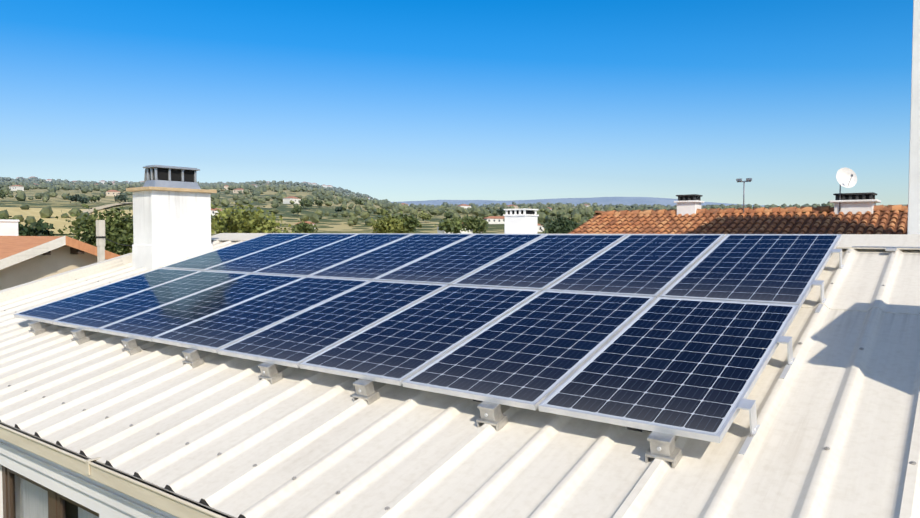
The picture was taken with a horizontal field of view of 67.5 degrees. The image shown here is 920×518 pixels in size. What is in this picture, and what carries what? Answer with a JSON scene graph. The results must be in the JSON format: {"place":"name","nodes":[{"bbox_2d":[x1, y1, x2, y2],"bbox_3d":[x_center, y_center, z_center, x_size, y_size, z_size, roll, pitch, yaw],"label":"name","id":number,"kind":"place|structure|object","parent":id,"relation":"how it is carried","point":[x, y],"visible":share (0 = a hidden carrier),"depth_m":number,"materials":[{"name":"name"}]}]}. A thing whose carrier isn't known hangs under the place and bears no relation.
{"place":"outdoors","nodes":[
{"label":"outdoors","id":0,"kind":"place"},
{"bbox_2d":[0,245,106,289],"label":"house walls","id":1,"kind":"structure","parent":0,"point":[61,259],"depth_m":12.96,"materials":[{"name":"beige paint"}]},
{"bbox_2d":[0,236,120,269],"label":"house roof","id":2,"kind":"structure","parent":1,"relation":"on","point":[15,249],"depth_m":12.91,"materials":[{"name":"tile"}]},
{"bbox_2d":[0,219,19,235],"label":"house chimney","id":3,"kind":"object","parent":2,"relation":"on","point":[8,227],"visible":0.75,"depth_m":14.94,"materials":[{"name":"white paint"}]},
{"bbox_2d":[83,194,354,212],"bbox_3d":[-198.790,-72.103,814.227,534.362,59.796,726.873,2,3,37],"label":"dirt hill track","id":4,"kind":"structure","parent":0,"point":[97,208],"depth_m":415.97,"materials":[{"name":"beige soil"}]},
{"bbox_2d":[127,337,651,431],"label":"string cables","id":5,"kind":"object","parent":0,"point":[635,429],"visible":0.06,"depth_m":3.60,"materials":[{"name":"black plastic"}]},
{"bbox_2d":[0,183,906,254],"bbox_3d":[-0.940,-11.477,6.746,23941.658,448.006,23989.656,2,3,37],"label":"terrain ground","id":6,"kind":"structure","parent":0,"point":[329,223],"depth_m":475.87,"materials":[{"name":"green plant"}]},
{"bbox_2d":[0,190,8,198],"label":"valley tree","id":7,"kind":"object","parent":6,"relation":"on","point":[2,194],"visible":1,"depth_m":423.26,"materials":[{"name":"green plant"}]},
{"bbox_2d":[0,215,23,229],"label":"tree","id":8,"kind":"object","parent":6,"relation":"on","point":[3,217],"visible":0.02,"depth_m":100.58,"materials":[{"name":"green plant"}]},
{"bbox_2d":[18,218,57,235],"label":"tree","id":9,"kind":"object","parent":6,"relation":"on","point":[39,227],"visible":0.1,"depth_m":55.36,"materials":[{"name":"green plant"}]},
{"bbox_2d":[0,207,132,233],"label":"field","id":10,"kind":"structure","parent":6,"relation":"on","point":[59,223],"depth_m":347.41,"materials":[{"name":"beige plant"}]},
{"bbox_2d":[0,453,135,517],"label":"house walls","id":11,"kind":"structure","parent":6,"relation":"on","point":[103,509],"depth_m":4.96,"materials":[{"name":"paint"}]},
{"bbox_2d":[2,465,98,517],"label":"front window","id":12,"kind":"structure","parent":11,"relation":"on","point":[24,497],"depth_m":5.56,"materials":[{"name":"brown"}]},
{"bbox_2d":[0,233,919,301],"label":"roof flashing","id":13,"kind":"object","parent":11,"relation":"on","point":[848,241],"visible":0.22,"depth_m":9.89,"materials":[{"name":"white metal"}]},
{"bbox_2d":[0,423,229,517],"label":"fascia","id":14,"kind":"structure","parent":13,"relation":"attached to","point":[130,505],"depth_m":4.64,"materials":[{"name":"paint"}]},
{"bbox_2d":[0,423,231,517],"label":"gutter","id":15,"kind":"object","parent":14,"relation":"attached to","point":[156,498],"visible":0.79,"depth_m":4.25,"materials":[{"name":"paint"}]},
{"bbox_2d":[126,165,216,269],"bbox_3d":[-4.558,-0.582,10.931,0.700,1.750,1.140,2,3,37],"label":"chimney","id":16,"kind":"object","parent":13,"relation":"on","point":[171,214],"visible":0.9,"depth_m":10.65,"materials":[{"name":"white paint"}]},
{"bbox_2d":[737,249,843,454],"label":"mounting brackets","id":17,"kind":"object","parent":13,"relation":"on","point":[748,404],"visible":0.98,"depth_m":4.09,"materials":[{"name":"metal"}]},
{"bbox_2d":[852,246,919,250],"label":"ridge rod","id":18,"kind":"object","parent":13,"relation":"on","point":[891,249],"visible":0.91,"depth_m":5.94,"materials":[{"name":"metal"}]},
{"bbox_2d":[66,193,81,202],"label":"valley tree","id":19,"kind":"object","parent":6,"relation":"on","point":[75,197],"visible":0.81,"depth_m":426.78,"materials":[{"name":"green plant"}]},
{"bbox_2d":[77,197,89,203],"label":"valley tree","id":20,"kind":"object","parent":6,"relation":"on","point":[83,200],"visible":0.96,"depth_m":420.99,"materials":[{"name":"green plant"}]},
{"bbox_2d":[55,204,133,254],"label":"tree","id":21,"kind":"object","parent":6,"relation":"on","point":[119,229],"visible":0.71,"depth_m":67.56,"materials":[{"name":"green plant"}]},
{"bbox_2d":[89,195,100,201],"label":"valley tree","id":22,"kind":"object","parent":6,"relation":"on","point":[94,198],"visible":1,"depth_m":462.74,"materials":[{"name":"green plant"}]},
{"bbox_2d":[95,220,131,261],"bbox_3d":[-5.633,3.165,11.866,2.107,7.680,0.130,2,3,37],"label":"chimney pipe","id":23,"kind":"object","parent":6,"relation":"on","point":[100,236],"visible":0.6,"depth_m":12.28,"materials":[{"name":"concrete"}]},
{"bbox_2d":[114,193,129,202],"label":"valley tree","id":24,"kind":"object","parent":6,"relation":"on","point":[120,197],"visible":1,"depth_m":453.30,"materials":[{"name":"green plant"}]},
{"bbox_2d":[211,201,303,233],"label":"tree","id":25,"kind":"object","parent":6,"relation":"on","point":[244,221],"visible":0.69,"depth_m":92.92,"materials":[{"name":"green plant"}]},
{"bbox_2d":[291,205,302,216],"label":"valley tree","id":26,"kind":"object","parent":6,"relation":"on","point":[297,208],"visible":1,"depth_m":403.46,"materials":[{"name":"green plant"}]},
{"bbox_2d":[9,177,589,233],"bbox_3d":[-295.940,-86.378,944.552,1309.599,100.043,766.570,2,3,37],"label":"houses","id":27,"kind":"structure","parent":6,"relation":"on","point":[489,220],"depth_m":549.38,"materials":[{"name":"ceramic"}]},
{"bbox_2d":[288,220,317,232],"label":"tree","id":28,"kind":"object","parent":6,"relation":"on","point":[303,226],"visible":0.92,"depth_m":182.93,"materials":[{"name":"green plant"}]},
{"bbox_2d":[298,199,313,207],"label":"valley tree","id":29,"kind":"object","parent":6,"relation":"on","point":[306,202],"visible":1,"depth_m":457.47,"materials":[{"name":"green plant"}]},
{"bbox_2d":[315,200,323,205],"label":"valley tree","id":30,"kind":"object","parent":6,"relation":"on","point":[318,202],"visible":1,"depth_m":487.64,"materials":[{"name":"green plant"}]},
{"bbox_2d":[335,206,342,211],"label":"valley tree","id":31,"kind":"object","parent":6,"relation":"on","point":[338,209],"visible":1,"depth_m":442.40,"materials":[{"name":"green plant"}]},
{"bbox_2d":[355,199,363,204],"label":"valley tree","id":32,"kind":"object","parent":6,"relation":"on","point":[358,201],"visible":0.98,"depth_m":547.27,"materials":[{"name":"green plant"}]},
{"bbox_2d":[375,208,388,217],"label":"valley tree","id":33,"kind":"object","parent":6,"relation":"on","point":[380,211],"visible":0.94,"depth_m":422.62,"materials":[{"name":"green plant"}]},
{"bbox_2d":[368,211,404,232],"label":"tree","id":34,"kind":"object","parent":6,"relation":"on","point":[384,224],"visible":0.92,"depth_m":132.53,"materials":[{"name":"green plant"}]},
{"bbox_2d":[394,211,421,232],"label":"tree","id":35,"kind":"object","parent":6,"relation":"on","point":[411,223],"visible":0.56,"depth_m":147.84,"materials":[{"name":"green plant"}]},
{"bbox_2d":[0,177,833,226],"bbox_3d":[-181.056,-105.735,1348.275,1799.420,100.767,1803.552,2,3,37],"label":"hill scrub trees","id":36,"kind":"object","parent":6,"relation":"on","point":[578,211],"visible":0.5,"depth_m":605.49,"materials":[{"name":"green plant"}]},
{"bbox_2d":[417,211,433,220],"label":"valley tree","id":37,"kind":"object","parent":6,"relation":"on","point":[425,216],"visible":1,"depth_m":383.81,"materials":[{"name":"green plant"}]},
{"bbox_2d":[444,212,453,217],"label":"valley tree","id":38,"kind":"object","parent":6,"relation":"on","point":[447,215],"visible":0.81,"depth_m":412.42,"materials":[{"name":"green plant"}]},
{"bbox_2d":[434,216,468,232],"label":"tree","id":39,"kind":"object","parent":6,"relation":"on","point":[448,225],"visible":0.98,"depth_m":178.02,"materials":[{"name":"green plant"}]},
{"bbox_2d":[461,214,487,233],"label":"tree","id":40,"kind":"object","parent":6,"relation":"on","point":[474,225],"visible":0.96,"depth_m":198.19,"materials":[{"name":"green plant"}]},
{"bbox_2d":[496,208,505,215],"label":"valley tree","id":41,"kind":"object","parent":6,"relation":"on","point":[500,211],"visible":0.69,"depth_m":443.82,"materials":[{"name":"green plant"}]},
{"bbox_2d":[539,209,550,214],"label":"valley tree","id":42,"kind":"object","parent":6,"relation":"on","point":[546,212],"visible":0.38,"depth_m":431.14,"materials":[{"name":"green plant"}]},
{"bbox_2d":[540,212,582,233],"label":"tree","id":43,"kind":"object","parent":6,"relation":"on","point":[565,225],"visible":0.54,"depth_m":117.22,"materials":[{"name":"green plant"}]},
{"bbox_2d":[907,0,919,233],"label":"house walls","id":44,"kind":"structure","parent":6,"relation":"on","point":[913,226],"depth_m":10.49,"materials":[{"name":"white paint"}]},
{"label":"house walls","id":45,"kind":"object","parent":6,"relation":"on","visible":0},
{"bbox_2d":[568,204,907,233],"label":"tile roof","id":46,"kind":"structure","parent":45,"relation":"on","point":[821,220],"depth_m":16.50,"materials":[{"name":"tile"}]},
{"bbox_2d":[736,178,751,212],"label":"roof mast lights","id":47,"kind":"object","parent":46,"relation":"on","point":[747,180],"visible":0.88,"depth_m":17.33,"materials":[{"name":"grey metal"}]},
{"bbox_2d":[836,168,856,211],"bbox_3d":[8.837,-1.596,15.750,0.369,1.007,0.356,2,3,44],"label":"satellite dish","id":48,"kind":"object","parent":46,"relation":"on","point":[846,177],"visible":0.98,"depth_m":15.81,"materials":[{"name":"white metal"}]},
{"bbox_2d":[594,204,907,215],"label":"tile roof","id":49,"kind":"structure","parent":45,"relation":"on","point":[601,212],"depth_m":17.78,"materials":[{"name":"ceramic"}]},
{"bbox_2d":[674,194,704,215],"bbox_3d":[6.112,-1.252,18.373,0.620,0.910,0.620,2,3,37],"label":"chimney","id":50,"kind":"object","parent":49,"relation":"on","point":[689,204],"visible":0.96,"depth_m":18.17,"materials":[{"name":"grey paint"}]},
{"bbox_2d":[829,192,880,213],"bbox_3d":[9.216,-1.115,16.065,0.960,0.820,0.800,2,3,37],"label":"chimney","id":51,"kind":"object","parent":49,"relation":"on","point":[855,203],"visible":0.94,"depth_m":15.80,"materials":[{"name":"grey paint"}]},
{"bbox_2d":[0,0,912,205],"label":"sky","id":52,"kind":"structure","parent":0,"point":[391,100],"materials":[{"name":"blue"}]},
{"bbox_2d":[0,240,919,517],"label":"roof sheet","id":53,"kind":"object","parent":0,"point":[836,412],"visible":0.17,"depth_m":3.99,"materials":[{"name":"white metal"}]},
{"bbox_2d":[28,321,681,467],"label":"mounting brackets","id":54,"kind":"object","parent":53,"relation":"on","point":[662,446],"visible":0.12,"depth_m":4.62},
{"bbox_2d":[13,268,201,323],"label":"solar panel","id":55,"kind":"object","parent":54,"relation":"on","point":[64,307],"visible":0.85,"depth_m":8.38,"materials":[{"name":"blue glass"}]},
{"bbox_2d":[52,271,249,331],"bbox_3d":[-3.481,0.441,7.905,0.990,0.035,1.886,2,17,37],"label":"solar panel","id":56,"kind":"object","parent":54,"relation":"on","point":[95,319],"visible":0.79,"depth_m":7.77,"materials":[{"name":"blue glass"}]},
{"bbox_2d":[98,273,305,341],"bbox_3d":[-2.670,0.464,7.303,0.990,0.035,1.886,2,17,37],"label":"solar panel","id":57,"kind":"object","parent":54,"relation":"on","point":[149,325],"visible":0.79,"depth_m":7.17,"materials":[{"name":"blue glass"}]},
{"bbox_2d":[162,233,310,270],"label":"solar panel","id":58,"kind":"object","parent":54,"relation":"on","point":[202,262],"visible":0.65,"depth_m":9.87,"materials":[{"name":"blue glass"}]},
{"bbox_2d":[152,276,370,352],"bbox_3d":[-1.860,0.486,6.697,0.990,0.037,1.886,2,17,37],"label":"solar panel","id":59,"kind":"object","parent":54,"relation":"on","point":[215,332],"visible":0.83,"depth_m":6.54,"materials":[{"name":"blue glass"}]},
{"bbox_2d":[204,233,356,272],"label":"solar panel","id":60,"kind":"object","parent":54,"relation":"on","point":[263,259],"visible":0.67,"depth_m":9.28,"materials":[{"name":"blue glass"}]},
{"bbox_2d":[217,280,447,367],"bbox_3d":[-1.052,0.512,6.096,0.990,0.037,1.886,2,17,37],"label":"solar panel","id":61,"kind":"object","parent":54,"relation":"on","point":[294,341],"visible":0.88,"depth_m":5.93,"materials":[{"name":"blue glass"}]},
{"bbox_2d":[253,233,411,276],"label":"solar panel","id":62,"kind":"object","parent":54,"relation":"on","point":[323,258],"visible":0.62,"depth_m":8.66,"materials":[{"name":"blue glass"}]},
{"bbox_2d":[309,234,473,280],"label":"solar panel","id":63,"kind":"object","parent":54,"relation":"on","point":[383,260],"visible":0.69,"depth_m":8.04,"materials":[{"name":"blue glass"}]},
{"bbox_2d":[299,285,541,385],"bbox_3d":[-0.240,0.535,5.492,0.990,0.037,1.886,2,17,37],"label":"solar panel","id":64,"kind":"object","parent":54,"relation":"on","point":[399,348],"visible":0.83,"depth_m":5.31,"materials":[{"name":"blue glass"}]},
{"bbox_2d":[374,234,545,285],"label":"solar panel","id":65,"kind":"object","parent":54,"relation":"on","point":[456,261],"visible":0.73,"depth_m":7.43,"materials":[{"name":"blue glass"}]},
{"bbox_2d":[402,290,655,409],"bbox_3d":[0.571,0.560,4.890,0.990,0.036,1.886,2,17,37],"label":"solar panel","id":66,"kind":"object","parent":54,"relation":"on","point":[534,352],"visible":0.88,"depth_m":4.69,"materials":[{"name":"blue glass"}]},
{"bbox_2d":[451,234,627,290],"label":"solar panel","id":67,"kind":"object","parent":54,"relation":"on","point":[544,262],"visible":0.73,"depth_m":6.82,"materials":[{"name":"blue glass"}]},
{"bbox_2d":[545,234,724,297],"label":"solar panel","id":68,"kind":"object","parent":54,"relation":"on","point":[656,265],"visible":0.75,"depth_m":6.21,"materials":[{"name":"blue glass"}]},
{"bbox_2d":[538,297,798,442],"bbox_3d":[1.382,0.584,4.287,0.990,0.036,1.886,2,17,37],"label":"solar panel","id":69,"kind":"object","parent":54,"relation":"on","point":[689,368],"visible":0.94,"depth_m":4.06,"materials":[{"name":"blue glass"}]},
{"bbox_2d":[659,234,841,308],"bbox_3d":[2.483,0.048,5.748,0.990,0.038,1.886,2,17,37],"label":"solar panel","id":70,"kind":"object","parent":54,"relation":"on","point":[775,268],"visible":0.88,"depth_m":5.59,"materials":[{"name":"blue glass"}]},
{"bbox_2d":[503,208,538,233],"bbox_3d":[1.776,-0.887,20.034,0.760,1.130,0.760,2,3,37],"label":"chimney","id":71,"kind":"object","parent":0,"point":[521,221],"visible":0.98,"depth_m":19.76,"materials":[{"name":"white paint"}]}
]}

